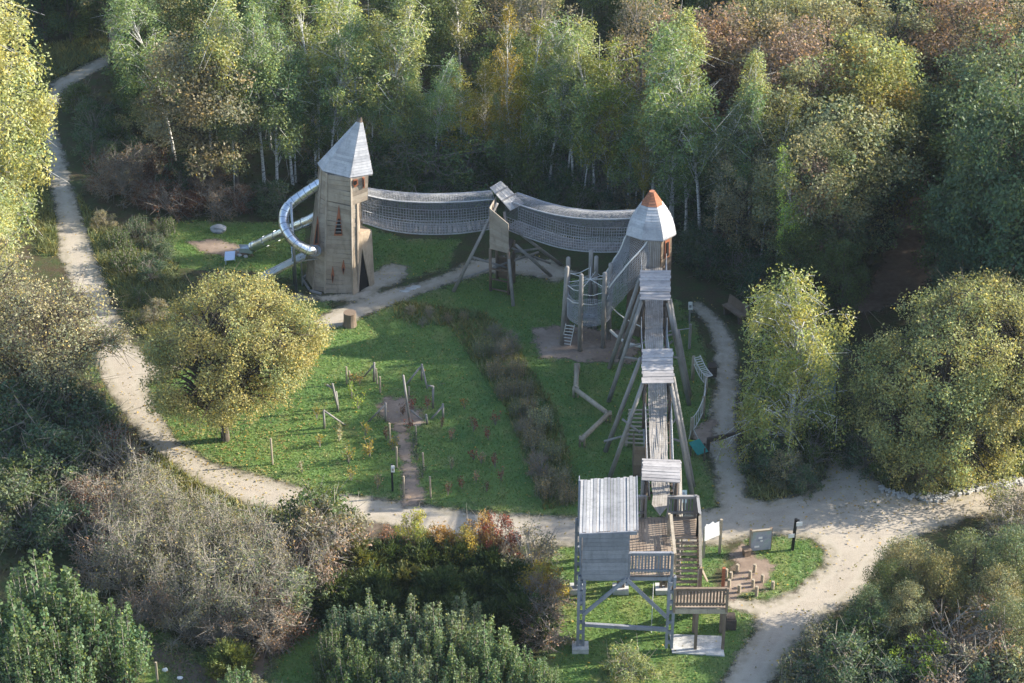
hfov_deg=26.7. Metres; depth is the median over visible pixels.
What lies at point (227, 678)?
young poplar
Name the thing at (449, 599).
broom bush
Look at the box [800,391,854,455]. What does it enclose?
shrub
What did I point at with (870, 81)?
oak tree
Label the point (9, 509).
shrub
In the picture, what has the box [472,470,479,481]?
young plant
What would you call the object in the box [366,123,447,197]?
dry bush
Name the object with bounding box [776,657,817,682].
dry weeds
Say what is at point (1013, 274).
oak tree
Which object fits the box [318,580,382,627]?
broom bush
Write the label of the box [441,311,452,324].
dry weeds
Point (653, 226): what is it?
orange tipped tower
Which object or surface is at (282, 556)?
bare sapling
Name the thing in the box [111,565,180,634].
dry bush
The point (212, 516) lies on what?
bare sapling
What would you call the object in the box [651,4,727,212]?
birch tree
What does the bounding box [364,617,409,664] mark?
young poplar
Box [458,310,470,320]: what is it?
dry weeds
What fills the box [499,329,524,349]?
dry bush
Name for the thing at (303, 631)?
dry bush
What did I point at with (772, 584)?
stepping log
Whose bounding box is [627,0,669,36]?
birch tree
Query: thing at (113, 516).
bare sapling
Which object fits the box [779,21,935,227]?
oak tree
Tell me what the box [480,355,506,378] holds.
dry weeds
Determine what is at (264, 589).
bare sapling
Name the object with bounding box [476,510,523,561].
shrub
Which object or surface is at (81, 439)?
shrub
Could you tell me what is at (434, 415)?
pole frame
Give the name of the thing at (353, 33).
birch tree
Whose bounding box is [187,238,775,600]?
bare soil
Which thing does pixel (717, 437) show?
timber barrier
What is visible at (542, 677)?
young poplar
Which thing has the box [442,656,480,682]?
young poplar
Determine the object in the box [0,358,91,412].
shrub
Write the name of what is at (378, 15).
birch tree
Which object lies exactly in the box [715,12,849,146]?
oak tree
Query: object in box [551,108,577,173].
shrub
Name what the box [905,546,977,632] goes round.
broadleaf tree
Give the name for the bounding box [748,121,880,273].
oak tree
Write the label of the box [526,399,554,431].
dry weeds
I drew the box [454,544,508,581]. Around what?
broom bush
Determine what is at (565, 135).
birch tree
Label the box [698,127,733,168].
shrub
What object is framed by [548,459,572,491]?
dry weeds
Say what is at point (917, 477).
shrub
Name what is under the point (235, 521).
bare sapling
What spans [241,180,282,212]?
shrub
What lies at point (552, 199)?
shrub
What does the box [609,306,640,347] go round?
rope crossing
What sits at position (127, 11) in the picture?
birch tree
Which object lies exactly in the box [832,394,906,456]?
shrub
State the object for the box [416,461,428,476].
young plant
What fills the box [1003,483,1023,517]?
dry bush
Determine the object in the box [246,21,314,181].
birch tree
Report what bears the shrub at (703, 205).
on the ground at (712, 292)
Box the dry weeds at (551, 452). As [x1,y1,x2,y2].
[537,435,565,464]
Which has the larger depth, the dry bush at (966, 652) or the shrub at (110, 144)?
the shrub at (110, 144)
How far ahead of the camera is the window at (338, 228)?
101.70 m
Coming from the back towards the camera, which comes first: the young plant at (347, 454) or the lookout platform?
the young plant at (347, 454)
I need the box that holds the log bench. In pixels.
[722,294,748,324]
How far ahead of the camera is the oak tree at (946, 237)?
96.34 m
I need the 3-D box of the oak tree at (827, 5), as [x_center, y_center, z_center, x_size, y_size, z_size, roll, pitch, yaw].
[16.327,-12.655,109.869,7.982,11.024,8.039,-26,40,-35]
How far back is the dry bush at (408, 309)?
101.76 m
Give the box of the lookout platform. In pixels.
[570,476,728,653]
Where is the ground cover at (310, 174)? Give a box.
[0,0,1022,682]
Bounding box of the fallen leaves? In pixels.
[43,56,1018,682]
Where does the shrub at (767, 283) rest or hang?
on the ground at (712, 292)
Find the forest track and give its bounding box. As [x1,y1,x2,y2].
[132,107,940,682]
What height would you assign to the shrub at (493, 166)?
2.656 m
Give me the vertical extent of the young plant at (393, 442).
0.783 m
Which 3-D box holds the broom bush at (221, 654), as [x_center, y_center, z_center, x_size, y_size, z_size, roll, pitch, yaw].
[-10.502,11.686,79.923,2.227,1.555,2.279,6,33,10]
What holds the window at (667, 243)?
in the orange tipped tower at (653, 226)
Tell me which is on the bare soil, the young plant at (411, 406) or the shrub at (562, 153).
the young plant at (411, 406)
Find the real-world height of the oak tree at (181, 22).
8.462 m
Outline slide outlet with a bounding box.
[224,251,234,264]
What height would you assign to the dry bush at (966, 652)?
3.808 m
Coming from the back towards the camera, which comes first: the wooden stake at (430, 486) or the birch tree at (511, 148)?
the birch tree at (511, 148)
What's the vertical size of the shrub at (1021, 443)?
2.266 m
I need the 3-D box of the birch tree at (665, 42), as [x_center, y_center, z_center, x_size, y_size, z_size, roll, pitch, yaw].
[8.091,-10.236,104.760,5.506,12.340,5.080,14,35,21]
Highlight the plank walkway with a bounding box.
[641,253,674,515]
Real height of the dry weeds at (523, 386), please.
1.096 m
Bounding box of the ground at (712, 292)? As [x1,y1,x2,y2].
[0,0,1023,682]
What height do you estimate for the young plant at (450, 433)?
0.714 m
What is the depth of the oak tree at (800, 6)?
110.20 m
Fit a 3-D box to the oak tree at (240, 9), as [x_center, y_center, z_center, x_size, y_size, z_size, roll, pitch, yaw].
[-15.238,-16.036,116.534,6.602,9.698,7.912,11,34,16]
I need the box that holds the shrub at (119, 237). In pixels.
[101,225,130,250]
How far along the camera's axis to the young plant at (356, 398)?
94.96 m
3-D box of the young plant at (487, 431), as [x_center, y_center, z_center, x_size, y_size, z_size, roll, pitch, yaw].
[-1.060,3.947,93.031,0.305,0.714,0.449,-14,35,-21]
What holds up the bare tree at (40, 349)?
on the ground at (712, 292)
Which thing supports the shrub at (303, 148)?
on the ground at (712, 292)
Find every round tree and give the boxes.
[134,263,340,450]
[919,261,1023,454]
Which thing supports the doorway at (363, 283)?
in the slide tower at (341, 236)
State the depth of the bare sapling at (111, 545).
83.11 m
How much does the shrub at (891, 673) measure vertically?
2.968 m
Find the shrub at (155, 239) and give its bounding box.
[139,228,163,250]
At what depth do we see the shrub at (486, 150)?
111.32 m
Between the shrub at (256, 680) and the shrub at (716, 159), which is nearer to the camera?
the shrub at (256, 680)
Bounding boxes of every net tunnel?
[360,188,493,234]
[505,192,638,252]
[606,235,649,314]
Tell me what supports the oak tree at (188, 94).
on the ground at (712, 292)
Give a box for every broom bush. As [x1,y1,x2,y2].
[198,636,259,681]
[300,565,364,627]
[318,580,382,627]
[322,535,393,580]
[339,559,407,612]
[346,582,423,633]
[367,533,417,573]
[385,559,427,607]
[393,536,454,585]
[395,585,448,630]
[402,559,484,615]
[426,537,485,575]
[427,587,495,635]
[451,565,506,604]
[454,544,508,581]
[470,594,525,644]
[482,574,536,620]
[483,554,546,590]
[487,585,563,646]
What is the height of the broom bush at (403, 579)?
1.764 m
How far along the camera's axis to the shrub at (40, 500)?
86.67 m
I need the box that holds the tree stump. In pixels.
[343,309,356,328]
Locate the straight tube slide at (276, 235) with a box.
[238,212,312,253]
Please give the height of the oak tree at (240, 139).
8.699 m
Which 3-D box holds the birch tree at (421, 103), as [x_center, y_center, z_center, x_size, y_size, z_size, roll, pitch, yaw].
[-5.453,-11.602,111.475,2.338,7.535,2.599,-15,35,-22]
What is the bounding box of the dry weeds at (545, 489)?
[531,471,558,498]
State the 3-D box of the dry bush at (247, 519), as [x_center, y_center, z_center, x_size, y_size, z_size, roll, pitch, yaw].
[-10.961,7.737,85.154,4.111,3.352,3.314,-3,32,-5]
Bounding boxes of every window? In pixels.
[313,216,317,244]
[331,267,333,282]
[334,207,341,235]
[352,179,357,186]
[664,239,669,257]
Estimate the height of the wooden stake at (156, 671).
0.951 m
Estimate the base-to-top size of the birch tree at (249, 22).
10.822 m
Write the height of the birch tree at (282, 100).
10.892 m
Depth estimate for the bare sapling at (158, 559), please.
82.49 m
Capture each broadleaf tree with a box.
[2,0,55,25]
[11,0,69,43]
[17,0,80,17]
[38,0,96,42]
[62,0,110,36]
[113,30,171,122]
[301,0,394,99]
[362,0,433,88]
[494,0,566,66]
[595,0,662,74]
[655,0,707,21]
[798,324,855,407]
[814,235,873,336]
[836,261,1023,509]
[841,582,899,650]
[862,558,922,638]
[874,530,945,627]
[876,579,947,662]
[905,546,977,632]
[913,247,988,321]
[927,526,1013,634]
[952,561,1023,652]
[969,521,1023,618]
[976,595,1023,678]
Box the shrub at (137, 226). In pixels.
[123,213,149,236]
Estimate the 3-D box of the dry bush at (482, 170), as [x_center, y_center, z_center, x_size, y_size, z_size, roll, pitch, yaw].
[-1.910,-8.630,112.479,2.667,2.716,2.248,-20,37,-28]
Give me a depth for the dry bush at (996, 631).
78.21 m
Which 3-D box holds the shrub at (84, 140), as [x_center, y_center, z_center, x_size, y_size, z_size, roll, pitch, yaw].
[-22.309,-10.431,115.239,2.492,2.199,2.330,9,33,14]
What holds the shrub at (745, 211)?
on the ground at (712, 292)
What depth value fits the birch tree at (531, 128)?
109.96 m
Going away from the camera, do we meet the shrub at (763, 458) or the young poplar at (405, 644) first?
the young poplar at (405, 644)
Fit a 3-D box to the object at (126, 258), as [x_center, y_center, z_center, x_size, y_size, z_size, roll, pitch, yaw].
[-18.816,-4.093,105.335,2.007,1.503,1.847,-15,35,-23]
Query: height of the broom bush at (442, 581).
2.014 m
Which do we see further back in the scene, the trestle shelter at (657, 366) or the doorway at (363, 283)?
the doorway at (363, 283)
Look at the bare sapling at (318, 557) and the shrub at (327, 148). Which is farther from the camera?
the shrub at (327, 148)
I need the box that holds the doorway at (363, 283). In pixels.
[359,254,368,290]
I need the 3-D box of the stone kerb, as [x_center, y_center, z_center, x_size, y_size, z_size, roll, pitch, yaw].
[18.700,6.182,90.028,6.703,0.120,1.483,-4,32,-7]
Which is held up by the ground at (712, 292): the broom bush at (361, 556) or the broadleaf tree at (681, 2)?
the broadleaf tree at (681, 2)
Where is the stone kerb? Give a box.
[878,474,1023,502]
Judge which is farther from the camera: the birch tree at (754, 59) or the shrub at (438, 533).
the birch tree at (754, 59)
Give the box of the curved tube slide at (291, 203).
[278,174,330,293]
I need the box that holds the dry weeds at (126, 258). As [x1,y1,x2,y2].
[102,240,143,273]
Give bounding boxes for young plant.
[297,460,304,471]
[312,405,322,418]
[315,433,325,446]
[333,422,343,440]
[340,445,354,463]
[345,465,357,480]
[348,372,356,381]
[348,380,354,396]
[352,391,365,408]
[355,371,363,384]
[360,420,371,435]
[361,437,375,456]
[372,472,384,488]
[383,426,388,439]
[387,435,399,449]
[404,418,414,430]
[408,395,415,409]
[408,429,421,447]
[409,445,421,459]
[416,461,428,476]
[424,394,431,408]
[444,481,451,494]
[446,457,454,469]
[447,427,455,440]
[456,475,464,487]
[459,397,468,408]
[467,447,477,459]
[468,417,477,431]
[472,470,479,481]
[475,451,485,463]
[483,426,490,438]
[490,410,501,424]
[491,451,497,467]
[497,466,503,480]
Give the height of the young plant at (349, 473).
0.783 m
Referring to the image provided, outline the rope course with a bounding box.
[689,355,712,439]
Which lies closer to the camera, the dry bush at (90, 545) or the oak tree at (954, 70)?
the dry bush at (90, 545)
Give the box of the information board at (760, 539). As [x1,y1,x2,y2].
[749,527,772,550]
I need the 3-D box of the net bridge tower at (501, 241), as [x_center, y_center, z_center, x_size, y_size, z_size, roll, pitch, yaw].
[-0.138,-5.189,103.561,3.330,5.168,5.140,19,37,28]
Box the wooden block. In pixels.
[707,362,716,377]
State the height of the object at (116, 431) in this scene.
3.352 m
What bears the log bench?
on the ground at (712, 292)
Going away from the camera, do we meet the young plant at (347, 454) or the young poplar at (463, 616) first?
the young poplar at (463, 616)
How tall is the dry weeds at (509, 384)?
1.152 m
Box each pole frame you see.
[323,409,345,428]
[326,383,338,411]
[363,362,374,381]
[368,402,386,421]
[402,375,410,421]
[406,364,427,388]
[410,403,443,424]
[428,385,433,408]
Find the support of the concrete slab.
on the lawn at (509, 497)
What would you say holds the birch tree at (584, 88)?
on the ground at (712, 292)
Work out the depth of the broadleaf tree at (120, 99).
117.34 m
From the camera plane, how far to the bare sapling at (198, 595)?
80.90 m
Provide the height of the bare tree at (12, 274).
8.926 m
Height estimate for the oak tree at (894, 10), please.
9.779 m
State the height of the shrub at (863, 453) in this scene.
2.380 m
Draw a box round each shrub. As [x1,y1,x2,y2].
[0,350,71,445]
[0,358,63,453]
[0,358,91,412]
[0,392,57,461]
[0,395,90,496]
[0,435,59,527]
[0,466,83,555]
[0,467,42,553]
[1,361,114,456]
[10,450,93,536]
[17,422,98,499]
[20,481,105,557]
[28,381,119,441]
[40,375,90,415]
[47,434,112,496]
[50,381,131,449]
[57,78,101,118]
[59,420,133,486]
[68,92,123,141]
[70,125,118,166]
[85,378,110,403]
[89,207,117,230]
[92,136,133,172]
[93,115,136,147]
[101,225,130,250]
[112,68,137,107]
[113,133,159,164]
[123,213,149,236]
[127,285,153,306]
[133,248,166,287]
[133,292,169,324]
[137,149,179,195]
[139,228,163,250]
[150,236,175,266]
[152,150,207,201]
[152,215,179,235]
[172,180,207,217]
[175,161,232,196]
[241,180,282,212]
[245,671,282,682]
[254,165,307,220]
[260,543,329,637]
[273,474,372,541]
[284,494,373,574]
[287,128,343,180]
[296,117,332,165]
[307,126,375,194]
[323,117,374,141]
[354,105,398,139]
[365,133,402,195]
[368,131,398,187]
[368,138,424,203]
[368,160,397,189]
[372,523,409,565]
[379,151,436,208]
[393,501,432,555]
[403,116,440,149]
[405,153,467,211]
[418,125,515,206]
[427,521,462,560]
[436,506,484,571]
[442,145,496,203]
[453,160,483,191]
[460,508,503,562]
[471,150,513,187]
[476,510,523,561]
[502,136,576,196]
[509,164,553,211]
[513,549,571,603]
[524,127,603,185]
[533,184,573,218]
[540,155,587,206]
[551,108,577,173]
[555,181,599,224]
[562,137,602,180]
[583,189,620,228]
[596,108,635,178]
[596,157,663,215]
[600,633,663,682]
[619,163,669,209]
[666,169,734,228]
[672,220,728,268]
[674,174,728,224]
[677,211,717,245]
[679,228,744,281]
[691,161,730,206]
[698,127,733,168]
[705,234,767,294]
[721,192,770,228]
[729,435,793,482]
[731,244,780,300]
[745,403,800,451]
[758,273,793,310]
[762,444,820,491]
[778,283,835,312]
[783,462,824,499]
[783,645,863,682]
[788,419,844,480]
[799,595,895,681]
[799,616,897,682]
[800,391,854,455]
[812,649,872,682]
[829,642,916,682]
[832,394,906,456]
[839,415,892,479]
[868,440,918,486]
[883,627,962,682]
[904,454,941,490]
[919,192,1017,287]
[925,442,974,487]
[944,637,1023,682]
[958,617,1023,682]
[965,432,1011,478]
[1002,433,1023,472]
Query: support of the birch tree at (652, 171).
on the ground at (712, 292)
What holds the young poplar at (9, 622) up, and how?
on the ground at (712, 292)
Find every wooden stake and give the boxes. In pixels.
[155,662,157,681]
[270,438,272,464]
[345,366,347,383]
[379,376,380,392]
[388,423,390,443]
[396,446,397,467]
[403,476,404,496]
[422,452,423,469]
[429,476,431,497]
[669,323,691,348]
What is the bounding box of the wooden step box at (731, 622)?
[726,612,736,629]
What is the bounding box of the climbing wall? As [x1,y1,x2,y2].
[632,432,649,476]
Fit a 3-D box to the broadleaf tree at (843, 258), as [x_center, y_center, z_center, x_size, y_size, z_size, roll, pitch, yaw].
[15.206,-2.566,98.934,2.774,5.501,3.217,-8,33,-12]
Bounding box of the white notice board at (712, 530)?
[702,519,722,557]
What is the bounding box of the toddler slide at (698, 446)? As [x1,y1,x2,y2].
[688,439,707,461]
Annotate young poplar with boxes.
[0,548,95,661]
[0,569,67,682]
[0,629,65,682]
[28,631,97,682]
[40,576,115,682]
[92,597,154,682]
[217,664,253,682]
[309,624,359,682]
[318,603,366,662]
[325,637,381,682]
[343,587,401,661]
[354,651,398,682]
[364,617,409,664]
[375,641,427,682]
[382,593,442,675]
[401,654,444,682]
[408,601,464,680]
[418,627,476,682]
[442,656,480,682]
[443,592,493,652]
[455,613,514,682]
[471,642,524,682]
[501,644,549,682]
[527,656,560,682]
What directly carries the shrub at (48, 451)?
on the ground at (712, 292)
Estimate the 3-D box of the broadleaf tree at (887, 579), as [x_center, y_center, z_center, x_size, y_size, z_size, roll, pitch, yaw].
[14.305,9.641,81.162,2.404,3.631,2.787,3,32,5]
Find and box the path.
[41,18,1023,682]
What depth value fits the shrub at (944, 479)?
90.27 m
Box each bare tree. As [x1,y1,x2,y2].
[0,218,77,386]
[0,260,149,412]
[466,0,553,87]
[491,0,596,116]
[597,0,680,109]
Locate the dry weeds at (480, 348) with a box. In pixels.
[471,333,494,358]
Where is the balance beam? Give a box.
[572,363,611,446]
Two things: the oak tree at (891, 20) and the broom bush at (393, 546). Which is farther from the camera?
the oak tree at (891, 20)
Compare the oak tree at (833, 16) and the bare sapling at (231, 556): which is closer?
the bare sapling at (231, 556)
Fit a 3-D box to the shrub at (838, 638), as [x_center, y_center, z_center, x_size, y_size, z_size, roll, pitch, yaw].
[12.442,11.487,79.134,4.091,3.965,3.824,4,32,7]
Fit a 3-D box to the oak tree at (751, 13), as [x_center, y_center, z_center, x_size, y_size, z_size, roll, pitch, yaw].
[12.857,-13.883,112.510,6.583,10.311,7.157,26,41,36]
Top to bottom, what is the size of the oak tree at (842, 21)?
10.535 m
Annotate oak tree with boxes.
[72,0,175,33]
[95,0,205,75]
[101,0,191,141]
[115,67,185,153]
[124,29,279,193]
[132,0,208,46]
[170,0,289,87]
[177,0,245,35]
[179,37,287,195]
[273,0,308,27]
[385,0,463,94]
[461,24,543,136]
[634,0,734,167]
[679,0,782,164]
[680,0,772,36]
[700,121,778,258]
[702,6,832,142]
[713,0,812,87]
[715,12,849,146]
[738,0,839,136]
[741,84,859,243]
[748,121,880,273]
[751,0,868,76]
[755,46,865,226]
[756,87,929,274]
[763,0,856,60]
[763,216,835,310]
[764,130,866,293]
[770,0,833,62]
[770,146,855,305]
[772,43,921,197]
[773,0,894,105]
[777,208,837,305]
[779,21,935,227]
[791,95,917,281]
[793,186,853,287]
[799,54,942,245]
[806,0,894,63]
[821,0,872,47]
[825,0,942,161]
[860,0,942,66]
[879,0,931,40]
[892,0,1023,147]
[900,0,972,51]
[902,78,1003,222]
[903,63,1023,284]
[904,0,1020,141]
[906,131,1023,272]
[907,37,1023,178]
[909,90,1023,253]
[910,22,1023,178]
[915,32,1023,183]
[916,0,1021,140]
[916,0,1023,49]
[920,223,974,268]
[931,84,1023,316]
[932,0,1023,133]
[932,169,1023,311]
[941,253,989,310]
[958,166,1023,298]
[969,220,1023,284]
[974,0,1023,32]
[988,0,1023,43]
[1001,155,1023,305]
[1006,139,1023,272]
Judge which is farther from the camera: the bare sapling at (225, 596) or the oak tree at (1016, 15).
the oak tree at (1016, 15)
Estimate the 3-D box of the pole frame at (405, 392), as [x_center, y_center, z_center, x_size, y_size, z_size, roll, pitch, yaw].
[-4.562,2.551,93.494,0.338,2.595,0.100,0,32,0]
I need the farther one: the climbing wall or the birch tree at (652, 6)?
the birch tree at (652, 6)
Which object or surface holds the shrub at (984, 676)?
on the ground at (712, 292)
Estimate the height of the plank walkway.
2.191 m
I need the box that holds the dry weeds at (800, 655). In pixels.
[780,635,838,682]
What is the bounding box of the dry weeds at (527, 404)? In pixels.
[517,390,541,417]
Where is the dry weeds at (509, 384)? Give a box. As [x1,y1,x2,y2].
[494,375,516,400]
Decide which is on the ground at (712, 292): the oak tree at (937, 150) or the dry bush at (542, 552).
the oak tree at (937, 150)
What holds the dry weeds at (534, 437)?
on the lawn at (509, 497)
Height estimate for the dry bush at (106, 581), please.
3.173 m
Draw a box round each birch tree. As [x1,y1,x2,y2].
[0,0,66,250]
[0,179,22,308]
[93,0,184,164]
[144,0,171,26]
[161,0,253,188]
[203,2,255,185]
[233,9,286,183]
[241,0,292,149]
[241,0,310,184]
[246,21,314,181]
[281,0,339,177]
[281,45,314,182]
[303,72,333,167]
[306,0,369,100]
[310,11,379,147]
[312,0,392,136]
[314,46,355,139]
[357,40,392,141]
[361,9,423,146]
[362,0,434,149]
[365,0,391,26]
[373,62,429,142]
[390,49,427,148]
[406,52,466,156]
[407,82,433,152]
[418,0,491,107]
[435,64,482,160]
[441,92,460,148]
[466,58,500,148]
[485,2,524,185]
[489,91,524,188]
[501,14,555,163]
[516,0,563,65]
[521,58,554,160]
[528,11,610,198]
[530,110,560,177]
[532,8,600,186]
[548,11,606,194]
[554,48,597,197]
[566,35,653,188]
[571,80,626,202]
[577,0,608,49]
[588,98,624,202]
[604,98,648,207]
[622,73,660,203]
[624,13,725,231]
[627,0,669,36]
[630,6,704,189]
[634,118,651,198]
[640,61,683,193]
[646,98,698,219]
[647,53,716,233]
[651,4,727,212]
[684,92,764,235]
[720,74,770,254]
[727,43,781,226]
[747,92,803,259]
[754,0,804,12]
[764,142,812,312]
[773,138,793,262]
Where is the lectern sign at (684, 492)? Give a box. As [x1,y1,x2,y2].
[682,490,686,509]
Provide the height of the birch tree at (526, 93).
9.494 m
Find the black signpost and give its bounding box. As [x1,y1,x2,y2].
[788,518,802,550]
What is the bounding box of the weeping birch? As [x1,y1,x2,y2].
[713,262,859,471]
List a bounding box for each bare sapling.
[80,465,126,526]
[80,500,137,587]
[94,497,141,554]
[101,473,139,537]
[102,512,160,597]
[113,433,159,519]
[118,508,165,576]
[126,480,168,541]
[127,466,173,558]
[127,489,172,565]
[136,553,183,618]
[140,532,177,603]
[145,472,190,546]
[148,507,193,575]
[151,518,191,595]
[153,475,201,554]
[155,551,199,622]
[163,503,210,567]
[169,521,212,591]
[177,561,215,636]
[178,507,218,567]
[180,525,247,614]
[181,518,220,578]
[188,488,243,572]
[188,541,245,621]
[204,520,249,592]
[208,570,245,637]
[213,519,258,596]
[214,502,248,562]
[221,541,267,631]
[222,573,271,644]
[226,531,268,588]
[227,513,276,578]
[229,492,290,573]
[233,537,274,602]
[243,565,285,632]
[252,517,302,586]
[254,563,313,634]
[255,536,295,611]
[267,541,310,602]
[301,538,333,607]
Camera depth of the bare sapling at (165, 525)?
83.93 m
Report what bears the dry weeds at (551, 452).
on the lawn at (509, 497)
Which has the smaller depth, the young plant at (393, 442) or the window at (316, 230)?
the young plant at (393, 442)
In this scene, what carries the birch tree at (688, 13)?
on the ground at (712, 292)
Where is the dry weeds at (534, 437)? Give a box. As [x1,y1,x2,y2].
[520,423,546,450]
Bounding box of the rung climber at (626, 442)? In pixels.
[624,409,655,445]
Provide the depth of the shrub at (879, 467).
90.08 m
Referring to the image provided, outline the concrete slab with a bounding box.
[669,634,724,656]
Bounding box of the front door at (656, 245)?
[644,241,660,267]
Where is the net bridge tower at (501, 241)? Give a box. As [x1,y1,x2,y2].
[452,181,562,305]
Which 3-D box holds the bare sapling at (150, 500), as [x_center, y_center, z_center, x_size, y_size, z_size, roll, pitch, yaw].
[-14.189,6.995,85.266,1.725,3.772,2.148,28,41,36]
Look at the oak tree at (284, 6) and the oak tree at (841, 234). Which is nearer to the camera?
the oak tree at (841, 234)
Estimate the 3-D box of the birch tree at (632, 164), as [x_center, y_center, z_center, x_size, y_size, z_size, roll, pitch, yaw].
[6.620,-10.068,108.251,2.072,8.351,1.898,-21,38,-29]
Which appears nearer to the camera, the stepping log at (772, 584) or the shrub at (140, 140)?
the stepping log at (772, 584)
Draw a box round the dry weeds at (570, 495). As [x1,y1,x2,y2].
[552,480,577,506]
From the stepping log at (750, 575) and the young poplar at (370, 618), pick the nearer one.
the young poplar at (370, 618)
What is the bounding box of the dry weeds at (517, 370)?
[504,352,529,381]
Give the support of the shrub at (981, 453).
on the rough verge
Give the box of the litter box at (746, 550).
[741,545,751,556]
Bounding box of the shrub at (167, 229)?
[152,215,179,235]
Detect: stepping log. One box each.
[727,579,730,587]
[729,571,732,579]
[748,570,751,578]
[751,578,754,587]
[753,563,756,572]
[755,585,758,596]
[771,581,774,589]
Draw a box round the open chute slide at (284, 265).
[259,253,305,285]
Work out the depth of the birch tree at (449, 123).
111.54 m
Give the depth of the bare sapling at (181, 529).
84.66 m
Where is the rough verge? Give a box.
[21,28,1023,567]
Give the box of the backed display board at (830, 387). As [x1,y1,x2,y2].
[812,360,839,412]
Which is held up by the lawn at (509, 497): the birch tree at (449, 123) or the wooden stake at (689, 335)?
the wooden stake at (689, 335)
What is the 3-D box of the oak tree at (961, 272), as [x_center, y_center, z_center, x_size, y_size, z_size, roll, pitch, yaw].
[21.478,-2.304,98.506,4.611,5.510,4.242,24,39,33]
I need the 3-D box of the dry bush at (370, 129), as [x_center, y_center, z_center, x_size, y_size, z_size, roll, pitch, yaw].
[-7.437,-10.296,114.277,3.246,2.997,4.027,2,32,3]
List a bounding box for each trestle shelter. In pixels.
[603,348,694,494]
[607,270,691,405]
[640,458,683,579]
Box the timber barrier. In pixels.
[706,431,740,450]
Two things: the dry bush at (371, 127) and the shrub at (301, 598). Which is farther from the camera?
the dry bush at (371, 127)
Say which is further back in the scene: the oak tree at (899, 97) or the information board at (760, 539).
the oak tree at (899, 97)
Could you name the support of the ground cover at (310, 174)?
on the ground at (712, 292)
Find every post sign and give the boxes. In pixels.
[391,464,394,491]
[688,301,692,322]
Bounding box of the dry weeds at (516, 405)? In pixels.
[507,395,532,418]
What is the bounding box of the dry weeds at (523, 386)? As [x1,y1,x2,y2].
[514,376,535,400]
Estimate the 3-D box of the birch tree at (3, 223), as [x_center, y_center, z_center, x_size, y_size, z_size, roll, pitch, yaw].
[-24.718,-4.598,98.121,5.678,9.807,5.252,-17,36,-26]
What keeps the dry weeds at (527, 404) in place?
on the lawn at (509, 497)
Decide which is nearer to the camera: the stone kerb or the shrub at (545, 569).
the shrub at (545, 569)
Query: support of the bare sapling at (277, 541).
on the lawn at (509, 497)
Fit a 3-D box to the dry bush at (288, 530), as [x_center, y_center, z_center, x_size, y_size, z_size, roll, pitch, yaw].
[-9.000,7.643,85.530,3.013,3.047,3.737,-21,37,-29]
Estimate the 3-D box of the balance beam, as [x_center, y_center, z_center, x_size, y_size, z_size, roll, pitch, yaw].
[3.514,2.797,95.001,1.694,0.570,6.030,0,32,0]
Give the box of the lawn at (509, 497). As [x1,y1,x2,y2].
[79,219,823,682]
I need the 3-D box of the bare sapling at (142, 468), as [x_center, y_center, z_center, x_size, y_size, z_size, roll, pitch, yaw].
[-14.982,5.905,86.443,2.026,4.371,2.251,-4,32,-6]
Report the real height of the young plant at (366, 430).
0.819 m
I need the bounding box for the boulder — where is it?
[210,224,226,233]
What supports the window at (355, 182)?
in the slide tower at (341, 236)
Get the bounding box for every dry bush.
[46,473,111,549]
[59,499,139,588]
[60,463,124,518]
[65,427,176,506]
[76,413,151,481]
[76,471,160,554]
[79,143,124,195]
[86,520,161,613]
[89,146,160,208]
[105,140,173,184]
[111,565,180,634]
[113,447,189,511]
[124,176,165,209]
[132,178,202,223]
[143,478,218,541]
[152,582,223,656]
[176,480,248,545]
[176,601,250,653]
[185,499,285,576]
[186,174,241,222]
[217,181,260,214]
[224,503,285,567]
[224,589,311,667]
[230,577,322,656]
[242,503,306,565]
[259,541,361,611]
[260,497,357,606]
[269,507,380,587]
[346,115,384,136]
[365,123,381,141]
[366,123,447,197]
[380,137,484,208]
[402,304,416,314]
[408,119,500,191]
[417,315,427,327]
[420,305,434,319]
[467,155,498,191]
[483,322,506,340]
[488,335,515,360]
[494,513,573,605]
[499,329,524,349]
[500,568,576,645]
[504,594,581,656]
[511,413,539,436]
[522,448,554,480]
[562,164,610,205]
[649,153,712,212]
[781,614,877,681]
[887,617,998,682]
[894,586,1020,682]
[906,606,1023,682]
[912,641,992,682]
[956,504,1023,560]
[974,478,1023,534]
[975,508,1023,564]
[995,497,1023,529]
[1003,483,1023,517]
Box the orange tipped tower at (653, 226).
[625,190,675,336]
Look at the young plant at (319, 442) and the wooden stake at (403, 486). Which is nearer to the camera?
the wooden stake at (403, 486)
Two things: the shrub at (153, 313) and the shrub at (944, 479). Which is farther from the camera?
the shrub at (153, 313)
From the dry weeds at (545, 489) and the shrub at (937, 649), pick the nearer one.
the shrub at (937, 649)
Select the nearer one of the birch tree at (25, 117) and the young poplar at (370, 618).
the young poplar at (370, 618)
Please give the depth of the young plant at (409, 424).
93.50 m
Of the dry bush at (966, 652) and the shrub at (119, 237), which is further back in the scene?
the shrub at (119, 237)
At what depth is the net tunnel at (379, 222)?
103.21 m
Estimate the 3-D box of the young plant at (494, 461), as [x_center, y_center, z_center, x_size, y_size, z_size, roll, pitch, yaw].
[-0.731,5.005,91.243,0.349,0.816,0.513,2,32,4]
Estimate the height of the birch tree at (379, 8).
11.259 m
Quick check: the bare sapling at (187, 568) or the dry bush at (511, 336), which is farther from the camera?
the dry bush at (511, 336)
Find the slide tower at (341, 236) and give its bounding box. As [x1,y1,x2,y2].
[303,117,374,294]

